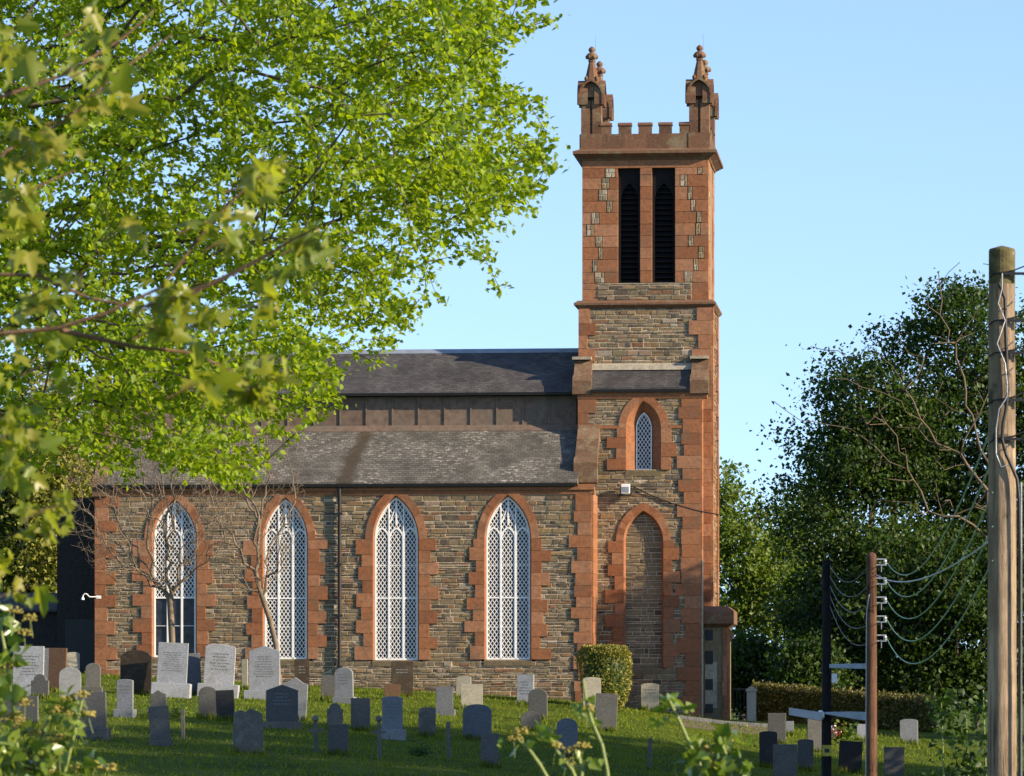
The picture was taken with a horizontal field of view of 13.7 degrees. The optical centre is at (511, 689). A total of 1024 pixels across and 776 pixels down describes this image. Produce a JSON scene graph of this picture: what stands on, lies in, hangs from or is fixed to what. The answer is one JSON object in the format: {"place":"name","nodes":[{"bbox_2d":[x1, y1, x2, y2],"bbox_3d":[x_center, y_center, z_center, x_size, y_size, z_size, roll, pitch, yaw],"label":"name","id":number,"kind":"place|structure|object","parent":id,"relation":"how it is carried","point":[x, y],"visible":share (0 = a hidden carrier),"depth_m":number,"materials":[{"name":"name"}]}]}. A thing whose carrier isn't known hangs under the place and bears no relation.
{"place":"outdoors","nodes":[
{"label":"outdoors","id":0,"kind":"place"},
{"bbox_2d":[0,668,1023,775],"bbox_3d":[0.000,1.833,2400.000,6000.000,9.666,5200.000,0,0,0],"label":"ground","id":1,"kind":"structure","parent":0,"point":[537,751],"depth_m":119.78,"materials":[{"name":"green plant"}]},
{"bbox_2d":[0,381,32,590],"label":"broadleaf tree","id":2,"kind":"object","parent":1,"relation":"on","point":[6,525],"visible":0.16,"depth_m":178.45,"materials":[{"name":"green plant"}]},
{"bbox_2d":[0,696,38,724],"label":"gravestone","id":3,"kind":"object","parent":1,"relation":"on","point":[31,712],"visible":0.44,"depth_m":118.37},
{"bbox_2d":[13,646,44,695],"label":"gravestone","id":4,"kind":"object","parent":1,"relation":"on","point":[24,676],"visible":0.59,"depth_m":133.25,"materials":[{"name":"stone"}]},
{"bbox_2d":[0,348,72,592],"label":"broadleaf tree","id":5,"kind":"object","parent":1,"relation":"on","point":[14,539],"visible":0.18,"depth_m":177.91,"materials":[{"name":"green plant"}]},
{"bbox_2d":[31,674,48,698],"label":"gravestone","id":6,"kind":"object","parent":1,"relation":"on","point":[40,684],"visible":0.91,"depth_m":131.95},
{"bbox_2d":[0,342,92,592],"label":"broadleaf tree","id":7,"kind":"object","parent":1,"relation":"on","point":[30,390],"visible":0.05,"depth_m":180.50,"materials":[{"name":"green plant"}]},
{"bbox_2d":[44,648,48,679],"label":"gravestone","id":8,"kind":"object","parent":1,"relation":"on","point":[46,660],"visible":0.31,"depth_m":137.42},
{"bbox_2d":[0,316,95,592],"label":"broadleaf tree","id":9,"kind":"object","parent":1,"relation":"on","point":[45,495],"visible":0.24,"depth_m":176.85,"materials":[{"name":"green plant"}]},
{"bbox_2d":[48,648,66,691],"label":"gravestone","id":10,"kind":"object","parent":1,"relation":"on","point":[57,660],"visible":0.51,"depth_m":136.68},
{"bbox_2d":[0,604,116,775],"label":"ivy plant","id":11,"kind":"object","parent":1,"relation":"on","point":[32,749],"visible":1,"depth_m":16.99,"materials":[{"name":"green plant"}]},
{"bbox_2d":[59,667,80,702],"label":"gravestone","id":12,"kind":"object","parent":1,"relation":"on","point":[69,677],"visible":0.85,"depth_m":129.97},
{"bbox_2d":[67,652,79,670],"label":"gravestone","id":13,"kind":"object","parent":1,"relation":"on","point":[73,659],"visible":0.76,"depth_m":142.25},
{"bbox_2d":[75,692,110,739],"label":"gravestone","id":14,"kind":"object","parent":1,"relation":"on","point":[95,701],"visible":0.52,"depth_m":113.44,"materials":[{"name":"stone"}]},
{"bbox_2d":[82,663,103,691],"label":"gravestone","id":15,"kind":"object","parent":1,"relation":"on","point":[92,675],"visible":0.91,"depth_m":137.75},
{"bbox_2d":[113,679,136,717],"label":"gravestone","id":16,"kind":"object","parent":1,"relation":"on","point":[125,698],"visible":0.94,"depth_m":124.43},
{"bbox_2d":[120,650,151,694],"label":"gravestone","id":17,"kind":"object","parent":1,"relation":"on","point":[136,666],"visible":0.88,"depth_m":137.83,"materials":[{"name":"stone"}]},
{"bbox_2d":[61,402,240,642],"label":"bare tree","id":18,"kind":"object","parent":1,"relation":"on","point":[170,610],"visible":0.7,"depth_m":140.90,"materials":[{"name":"brown plant"}]},
{"bbox_2d":[150,690,166,706],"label":"gravestone","id":19,"kind":"object","parent":1,"relation":"on","point":[158,698],"visible":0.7,"depth_m":124.84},
{"bbox_2d":[148,706,172,745],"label":"gravestone","id":20,"kind":"object","parent":1,"relation":"on","point":[159,723],"visible":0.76,"depth_m":112.32,"materials":[{"name":"stone"}]},
{"bbox_2d":[0,0,340,617],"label":"sycamore","id":21,"kind":"object","parent":1,"relation":"on","point":[51,147],"visible":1,"depth_m":13.99,"materials":[{"name":"green plant"}]},
{"bbox_2d":[151,642,191,697],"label":"gravestone","id":22,"kind":"object","parent":1,"relation":"on","point":[172,666],"visible":0.89,"depth_m":137.07,"materials":[{"name":"stone"}]},
{"bbox_2d":[168,697,193,715],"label":"plant","id":23,"kind":"object","parent":1,"relation":"on","point":[176,712],"visible":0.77,"depth_m":126.32,"materials":[{"name":"green plant"}]},
{"bbox_2d":[181,709,184,738],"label":"grave marker","id":24,"kind":"object","parent":1,"relation":"on","point":[182,723],"visible":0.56,"depth_m":115.47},
{"bbox_2d":[187,653,200,694],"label":"gravestone","id":25,"kind":"object","parent":1,"relation":"on","point":[194,673],"visible":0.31,"depth_m":139.04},
{"bbox_2d":[199,687,215,718],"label":"gravestone","id":26,"kind":"object","parent":1,"relation":"on","point":[207,699],"visible":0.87,"depth_m":125.64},
{"bbox_2d":[197,644,239,698],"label":"gravestone","id":27,"kind":"object","parent":1,"relation":"on","point":[219,668],"visible":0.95,"depth_m":138.52,"materials":[{"name":"stone"}]},
{"bbox_2d":[215,690,234,718],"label":"gravestone","id":28,"kind":"object","parent":1,"relation":"on","point":[225,707],"visible":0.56,"depth_m":125.02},
{"bbox_2d":[242,659,247,688],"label":"gravestone","id":29,"kind":"object","parent":1,"relation":"on","point":[245,671],"visible":0.56,"depth_m":144.02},
{"bbox_2d":[233,708,263,753],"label":"gravestone","id":30,"kind":"object","parent":1,"relation":"on","point":[247,728],"visible":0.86,"depth_m":110.84,"materials":[{"name":"stone"}]},
{"bbox_2d":[192,385,306,684],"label":"bare tree","id":31,"kind":"object","parent":1,"relation":"on","point":[261,592],"visible":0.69,"depth_m":139.93,"materials":[{"name":"brown plant"}]},
{"bbox_2d":[244,646,279,699],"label":"gravestone","id":32,"kind":"object","parent":1,"relation":"on","point":[264,668],"visible":0.76,"depth_m":138.71,"materials":[{"name":"stone"}]},
{"bbox_2d":[263,685,301,729],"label":"gravestone","id":33,"kind":"object","parent":1,"relation":"on","point":[281,703],"visible":0.79,"depth_m":122.96,"materials":[{"name":"stone"}]},
{"bbox_2d":[0,0,570,497],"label":"beech tree","id":34,"kind":"object","parent":1,"relation":"on","point":[478,164],"visible":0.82,"depth_m":38.74,"materials":[{"name":"green plant"}]},
{"bbox_2d":[282,677,307,720],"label":"gravestone","id":35,"kind":"object","parent":1,"relation":"on","point":[301,687],"visible":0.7,"depth_m":127.31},
{"bbox_2d":[294,659,309,684],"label":"gravestone","id":36,"kind":"object","parent":1,"relation":"on","point":[302,670],"visible":0.62,"depth_m":146.01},
{"bbox_2d":[308,715,322,751],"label":"grave marker","id":37,"kind":"object","parent":1,"relation":"on","point":[315,730],"visible":0.92,"depth_m":112.77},
{"bbox_2d":[321,675,334,697],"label":"gravestone","id":38,"kind":"object","parent":1,"relation":"on","point":[328,685],"visible":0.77,"depth_m":140.16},
{"bbox_2d":[327,703,342,723],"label":"gravestone","id":39,"kind":"object","parent":1,"relation":"on","point":[334,713],"visible":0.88,"depth_m":123.24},
{"bbox_2d":[328,724,347,753],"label":"gravestone","id":40,"kind":"object","parent":1,"relation":"on","point":[338,735],"visible":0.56,"depth_m":111.92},
{"bbox_2d":[332,667,356,703],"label":"gravestone","id":41,"kind":"object","parent":1,"relation":"on","point":[344,685],"visible":0.89,"depth_m":138.81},
{"bbox_2d":[351,698,369,729],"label":"gravestone","id":42,"kind":"object","parent":1,"relation":"on","point":[360,710],"visible":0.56,"depth_m":123.43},
{"bbox_2d":[0,36,736,719],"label":"church","id":43,"kind":"structure","parent":1,"relation":"on","point":[474,516],"depth_m":151.64,"materials":[{"name":"stone"}]},
{"bbox_2d":[65,619,94,672],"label":"vestry door","id":44,"kind":"structure","parent":43,"relation":"in","point":[79,633],"depth_m":155.76,"materials":[{"name":"wood"}]},
{"bbox_2d":[132,494,214,662],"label":"window","id":45,"kind":"structure","parent":43,"relation":"in","point":[192,627],"depth_m":151.52,"materials":[{"name":"white paint"}]},
{"bbox_2d":[243,494,327,664],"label":"window","id":46,"kind":"structure","parent":43,"relation":"in","point":[293,602],"depth_m":151.11,"materials":[{"name":"white paint"}]},
{"bbox_2d":[355,494,438,665],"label":"window","id":47,"kind":"structure","parent":43,"relation":"in","point":[395,601],"depth_m":150.74,"materials":[{"name":"white paint"}]},
{"bbox_2d":[465,486,550,665],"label":"window","id":48,"kind":"structure","parent":43,"relation":"in","point":[509,618],"depth_m":150.34,"materials":[{"name":"white paint"}]},
{"bbox_2d":[620,484,630,495],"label":"floodlight","id":49,"kind":"object","parent":43,"relation":"attached to","point":[625,488],"visible":1,"depth_m":151.53,"materials":[{"name":"white paint"}]},
{"bbox_2d":[607,398,675,475],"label":"window","id":50,"kind":"structure","parent":43,"relation":"in","point":[647,444],"depth_m":151.82,"materials":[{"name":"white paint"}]},
{"bbox_2d":[631,486,718,514],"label":"cable","id":51,"kind":"object","parent":43,"relation":"attached to","point":[673,503],"visible":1,"depth_m":151.60,"materials":[{"name":"rubber"}]},
{"bbox_2d":[372,715,386,757],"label":"grave marker","id":52,"kind":"object","parent":1,"relation":"on","point":[378,732],"visible":0.96,"depth_m":111.67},
{"bbox_2d":[384,684,400,696],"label":"gravestone","id":53,"kind":"object","parent":1,"relation":"on","point":[391,689],"visible":0.54,"depth_m":142.34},
{"bbox_2d":[381,696,405,739],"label":"gravestone","id":54,"kind":"object","parent":1,"relation":"on","point":[392,715],"visible":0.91,"depth_m":120.34,"materials":[{"name":"stone"}]},
{"bbox_2d":[391,661,412,696],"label":"gravestone","id":55,"kind":"object","parent":1,"relation":"on","point":[402,673],"visible":0.69,"depth_m":145.47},
{"bbox_2d":[403,741,438,756],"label":"plant","id":56,"kind":"object","parent":1,"relation":"on","point":[418,752],"visible":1,"depth_m":113.51,"materials":[{"name":"green plant"}]},
{"bbox_2d":[418,707,435,736],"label":"gravestone","id":57,"kind":"object","parent":1,"relation":"on","point":[427,719],"visible":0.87,"depth_m":122.35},
{"bbox_2d":[436,687,454,715],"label":"gravestone","id":58,"kind":"object","parent":1,"relation":"on","point":[444,700],"visible":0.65,"depth_m":134.83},
{"bbox_2d":[446,722,450,757],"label":"grave marker","id":59,"kind":"object","parent":1,"relation":"on","point":[448,740],"visible":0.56,"depth_m":113.47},
{"bbox_2d":[456,676,470,698],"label":"gravestone","id":60,"kind":"object","parent":1,"relation":"on","point":[460,680],"visible":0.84,"depth_m":145.94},
{"bbox_2d":[461,684,482,709],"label":"gravestone","id":61,"kind":"object","parent":1,"relation":"on","point":[471,694],"visible":0.56,"depth_m":138.96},
{"bbox_2d":[463,704,491,738],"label":"gravestone","id":62,"kind":"object","parent":1,"relation":"on","point":[477,719],"visible":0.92,"depth_m":122.85,"materials":[{"name":"stone"}]},
{"bbox_2d":[481,733,498,766],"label":"gravestone","id":63,"kind":"object","parent":1,"relation":"on","point":[489,748],"visible":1,"depth_m":110.73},
{"bbox_2d":[517,674,533,702],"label":"gravestone","id":64,"kind":"object","parent":1,"relation":"on","point":[525,685],"visible":0.71,"depth_m":144.45,"materials":[{"name":"stone"}]},
{"bbox_2d":[521,711,540,730],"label":"gravestone","id":65,"kind":"object","parent":1,"relation":"on","point":[529,717],"visible":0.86,"depth_m":128.75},
{"bbox_2d":[528,689,547,719],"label":"gravestone","id":66,"kind":"object","parent":1,"relation":"on","point":[538,701],"visible":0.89,"depth_m":135.23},
{"bbox_2d":[497,720,601,775],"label":"ivy plant","id":67,"kind":"object","parent":1,"relation":"on","point":[543,731],"visible":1,"depth_m":17.00,"materials":[{"name":"green plant"}]},
{"bbox_2d":[556,718,577,755],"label":"gravestone","id":68,"kind":"object","parent":1,"relation":"on","point":[567,729],"visible":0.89,"depth_m":116.95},
{"bbox_2d":[571,680,609,775],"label":"ivy plant","id":69,"kind":"object","parent":1,"relation":"on","point":[581,710],"visible":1,"depth_m":17.00,"materials":[{"name":"green plant"}]},
{"bbox_2d":[583,677,600,706],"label":"gravestone","id":70,"kind":"object","parent":1,"relation":"on","point":[593,685],"visible":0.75,"depth_m":144.38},
{"bbox_2d":[574,643,633,710],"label":"clipped bush","id":71,"kind":"object","parent":1,"relation":"on","point":[610,667],"visible":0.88,"depth_m":146.19,"materials":[{"name":"green plant"}]},
{"bbox_2d":[595,693,617,730],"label":"gravestone","id":72,"kind":"object","parent":1,"relation":"on","point":[606,705],"visible":0.56,"depth_m":132.66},
{"bbox_2d":[647,738,651,766],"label":"grave marker","id":73,"kind":"object","parent":1,"relation":"on","point":[649,751],"visible":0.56,"depth_m":116.87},
{"bbox_2d":[641,683,658,710],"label":"gravestone","id":74,"kind":"object","parent":1,"relation":"on","point":[650,694],"visible":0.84,"depth_m":149.54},
{"bbox_2d":[648,693,754,775],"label":"ivy plant","id":75,"kind":"object","parent":1,"relation":"on","point":[703,750],"visible":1,"depth_m":16.98,"materials":[{"name":"green plant"}]},
{"bbox_2d":[675,715,767,726],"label":"kerb","id":76,"kind":"structure","parent":1,"relation":"on","point":[721,721],"depth_m":146.60,"materials":[{"name":"stone"}]},
{"bbox_2d":[745,686,756,721],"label":"gatepost","id":77,"kind":"object","parent":1,"relation":"on","point":[751,691],"visible":0.82,"depth_m":150.64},
{"bbox_2d":[733,688,746,720],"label":"iron gate","id":78,"kind":"structure","parent":77,"relation":"attached to","point":[736,689],"depth_m":150.99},
{"bbox_2d":[731,624,785,720],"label":"thicket bush","id":79,"kind":"object","parent":1,"relation":"on","point":[746,652],"visible":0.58,"depth_m":168.44,"materials":[{"name":"green plant"}]},
{"bbox_2d":[719,456,810,719],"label":"broadleaf tree","id":80,"kind":"object","parent":1,"relation":"on","point":[749,576],"visible":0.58,"depth_m":184.97,"materials":[{"name":"green plant"}]},
{"bbox_2d":[759,731,776,766],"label":"gravestone","id":81,"kind":"object","parent":1,"relation":"on","point":[767,740],"visible":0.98,"depth_m":123.46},
{"bbox_2d":[768,713,785,743],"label":"gravestone","id":82,"kind":"object","parent":1,"relation":"on","point":[777,722],"visible":0.5,"depth_m":136.42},
{"bbox_2d":[773,744,796,775],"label":"gravestone","id":83,"kind":"object","parent":1,"relation":"on","point":[784,759],"visible":1,"depth_m":117.93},
{"bbox_2d":[746,627,863,691],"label":"thicket bush","id":84,"kind":"object","parent":1,"relation":"on","point":[797,663],"visible":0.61,"depth_m":162.84,"materials":[{"name":"green plant"}]},
{"bbox_2d":[797,739,813,769],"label":"gravestone","id":85,"kind":"object","parent":1,"relation":"on","point":[805,752],"visible":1,"depth_m":123.16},
{"bbox_2d":[751,474,867,646],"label":"broadleaf tree","id":86,"kind":"object","parent":1,"relation":"on","point":[802,504],"visible":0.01,"depth_m":189.42,"materials":[{"name":"green plant"}]},
{"bbox_2d":[807,719,821,750],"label":"gravestone","id":87,"kind":"object","parent":1,"relation":"on","point":[814,730],"visible":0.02,"depth_m":133.36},
{"bbox_2d":[737,553,900,692],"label":"thicket bush","id":88,"kind":"object","parent":1,"relation":"on","point":[812,618],"visible":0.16,"depth_m":167.32,"materials":[{"name":"green plant"}]},
{"bbox_2d":[789,560,865,775],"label":"utility pole","id":89,"kind":"object","parent":1,"relation":"on","point":[825,713],"visible":0.91,"depth_m":106.89,"materials":[{"name":"black metal"}]},
{"bbox_2d":[751,679,937,732],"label":"hedge","id":90,"kind":"object","parent":1,"relation":"on","point":[892,711],"visible":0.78,"depth_m":153.48,"materials":[{"name":"green plant"}]},
{"bbox_2d":[831,719,860,744],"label":"flower bunch","id":91,"kind":"object","parent":1,"relation":"on","point":[836,734],"visible":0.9,"depth_m":138.25,"materials":[{"name":"green plant"}]},
{"bbox_2d":[838,741,862,773],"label":"gravestone","id":92,"kind":"object","parent":1,"relation":"on","point":[850,754],"visible":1,"depth_m":123.64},
{"bbox_2d":[857,724,865,740],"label":"gravestone","id":93,"kind":"object","parent":1,"relation":"on","point":[861,729],"visible":0.34,"depth_m":141.73,"materials":[{"name":"stone"}]},
{"bbox_2d":[865,552,886,775],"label":"utility pole","id":94,"kind":"object","parent":1,"relation":"on","point":[871,671],"visible":0.97,"depth_m":84.91,"materials":[{"name":"brown wood"}]},
{"bbox_2d":[876,542,987,582],"bbox_3d":[5.867,-1.844,62.500,0.019,0.905,45.085,0,0,4],"label":"wire","id":95,"kind":"object","parent":94,"relation":"attached to","point":[976,550],"visible":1,"depth_m":50.81,"materials":[{"name":"grey metal"}]},
{"bbox_2d":[886,424,992,575],"bbox_3d":[5.967,-2.169,62.440,0.016,0.769,45.218,0,0,4],"label":"wire","id":96,"kind":"object","parent":94,"relation":"attached to","point":[955,511],"visible":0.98,"depth_m":48.54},
{"bbox_2d":[886,458,993,596],"bbox_3d":[5.967,-1.806,62.440,0.016,0.739,45.218,0,0,4],"label":"wire","id":97,"kind":"object","parent":94,"relation":"attached to","point":[955,540],"visible":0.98,"depth_m":48.33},
{"bbox_2d":[886,492,993,618],"bbox_3d":[5.967,-1.470,62.440,0.016,0.763,45.218,0,0,4],"label":"wire","id":98,"kind":"object","parent":94,"relation":"attached to","point":[955,569],"visible":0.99,"depth_m":49.05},
{"bbox_2d":[886,526,993,641],"bbox_3d":[5.967,-1.137,62.440,0.016,0.793,45.218,0,0,4],"label":"wire","id":99,"kind":"object","parent":94,"relation":"attached to","point":[953,601],"visible":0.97,"depth_m":49.29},
{"bbox_2d":[886,560,993,663],"bbox_3d":[5.967,-0.803,62.440,0.016,0.825,45.218,0,0,4],"label":"wire","id":100,"kind":"object","parent":94,"relation":"attached to","point":[956,625],"visible":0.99,"depth_m":48.73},
{"bbox_2d":[774,262,988,541],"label":"dead tree","id":101,"kind":"object","parent":1,"relation":"on","point":[984,486],"visible":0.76,"depth_m":160.02,"materials":[{"name":"wood"}]},
{"bbox_2d":[744,268,1023,658],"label":"broadleaf tree","id":102,"kind":"object","parent":1,"relation":"on","point":[848,457],"visible":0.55,"depth_m":170.66,"materials":[{"name":"green plant"}]},
{"bbox_2d":[884,747,903,775],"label":"gravestone","id":103,"kind":"object","parent":1,"relation":"on","point":[893,761],"visible":1,"depth_m":121.27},
{"bbox_2d":[810,519,979,711],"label":"thicket bush","id":104,"kind":"object","parent":1,"relation":"on","point":[905,631],"visible":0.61,"depth_m":165.07,"materials":[{"name":"green plant"}]},
{"bbox_2d":[900,719,917,744],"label":"gravestone","id":105,"kind":"object","parent":1,"relation":"on","point":[909,730],"visible":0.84,"depth_m":141.83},
{"bbox_2d":[924,685,958,775],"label":"weed","id":106,"kind":"object","parent":1,"relation":"on","point":[939,702],"visible":1,"depth_m":45.98,"materials":[{"name":"green plant"}]},
{"bbox_2d":[883,532,1023,729],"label":"thicket bush","id":107,"kind":"object","parent":1,"relation":"on","point":[968,626],"visible":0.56,"depth_m":164.17,"materials":[{"name":"green plant"}]},
{"bbox_2d":[906,704,1017,775],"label":"weed","id":108,"kind":"object","parent":1,"relation":"on","point":[967,767],"visible":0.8,"depth_m":45.98,"materials":[{"name":"green plant"}]},
{"bbox_2d":[942,682,1023,775],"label":"weed","id":109,"kind":"object","parent":1,"relation":"on","point":[967,715],"visible":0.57,"depth_m":45.96,"materials":[{"name":"green plant"}]},
{"bbox_2d":[962,479,1023,707],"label":"thicket bush","id":110,"kind":"object","parent":1,"relation":"on","point":[978,577],"visible":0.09,"depth_m":165.49,"materials":[{"name":"green plant"}]},
{"bbox_2d":[987,246,1023,775],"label":"utility pole","id":111,"kind":"object","parent":1,"relation":"on","point":[1003,482],"visible":1,"depth_m":39.88,"materials":[{"name":"brown wood"}]},
{"bbox_2d":[0,0,1023,667],"label":"sky","id":112,"kind":"structure","parent":0,"point":[863,147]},
{"bbox_2d":[676,719,767,733],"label":"path","id":113,"kind":"structure","parent":0,"point":[697,723],"depth_m":144.14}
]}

